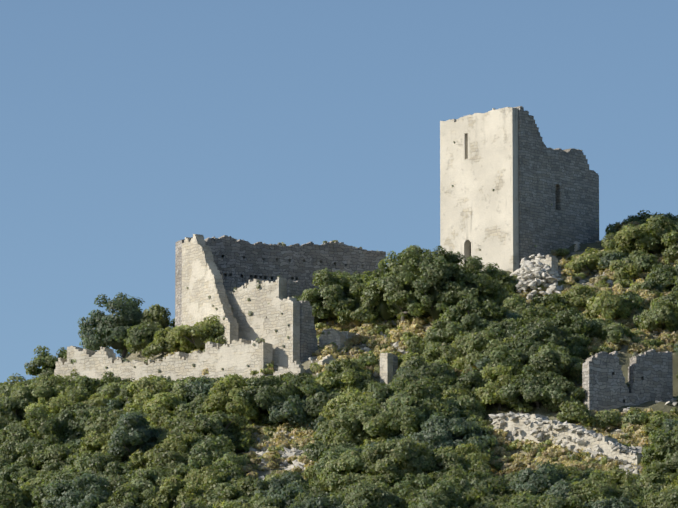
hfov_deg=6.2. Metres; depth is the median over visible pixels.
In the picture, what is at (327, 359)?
rock
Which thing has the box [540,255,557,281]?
wall
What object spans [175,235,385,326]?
hall long wall
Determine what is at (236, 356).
low enceinte wall
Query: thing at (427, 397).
scrub oak
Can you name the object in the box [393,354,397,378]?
ruin pillar
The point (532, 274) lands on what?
limestone rocks
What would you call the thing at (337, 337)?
ruin
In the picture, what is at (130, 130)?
sky
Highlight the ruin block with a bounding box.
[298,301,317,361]
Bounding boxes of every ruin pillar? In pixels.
[380,353,392,383]
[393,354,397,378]
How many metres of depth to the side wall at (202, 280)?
501.08 m
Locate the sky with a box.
[0,0,677,383]
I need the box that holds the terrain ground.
[124,240,677,479]
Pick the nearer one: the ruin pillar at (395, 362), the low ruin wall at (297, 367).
the ruin pillar at (395, 362)
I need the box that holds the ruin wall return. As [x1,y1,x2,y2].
[287,280,299,299]
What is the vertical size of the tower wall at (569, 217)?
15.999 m
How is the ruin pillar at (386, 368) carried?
on the terrain ground
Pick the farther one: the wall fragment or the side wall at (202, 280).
the side wall at (202, 280)
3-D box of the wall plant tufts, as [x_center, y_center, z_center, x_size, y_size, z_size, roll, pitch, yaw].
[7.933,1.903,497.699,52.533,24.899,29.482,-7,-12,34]
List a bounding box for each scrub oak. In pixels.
[0,210,677,507]
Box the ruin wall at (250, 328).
[226,277,286,340]
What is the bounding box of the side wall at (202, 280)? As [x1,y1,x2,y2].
[182,234,237,343]
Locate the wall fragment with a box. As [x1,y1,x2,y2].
[582,349,672,413]
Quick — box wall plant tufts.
[69,135,646,386]
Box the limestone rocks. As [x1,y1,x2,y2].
[238,240,676,479]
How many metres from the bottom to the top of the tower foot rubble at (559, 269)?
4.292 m
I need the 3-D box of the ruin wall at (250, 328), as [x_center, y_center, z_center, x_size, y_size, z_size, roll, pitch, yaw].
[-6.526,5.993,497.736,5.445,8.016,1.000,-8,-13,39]
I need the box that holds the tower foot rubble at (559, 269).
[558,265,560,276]
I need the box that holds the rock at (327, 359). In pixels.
[318,355,335,365]
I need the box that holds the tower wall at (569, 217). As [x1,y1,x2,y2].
[513,106,598,267]
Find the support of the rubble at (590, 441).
on the terrain ground
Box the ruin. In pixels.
[319,328,345,349]
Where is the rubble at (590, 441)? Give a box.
[493,413,642,464]
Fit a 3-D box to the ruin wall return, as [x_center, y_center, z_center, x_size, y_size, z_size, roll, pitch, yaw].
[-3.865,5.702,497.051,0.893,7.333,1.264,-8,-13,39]
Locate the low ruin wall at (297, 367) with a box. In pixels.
[273,361,304,375]
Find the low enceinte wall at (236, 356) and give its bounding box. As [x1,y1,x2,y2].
[54,339,272,381]

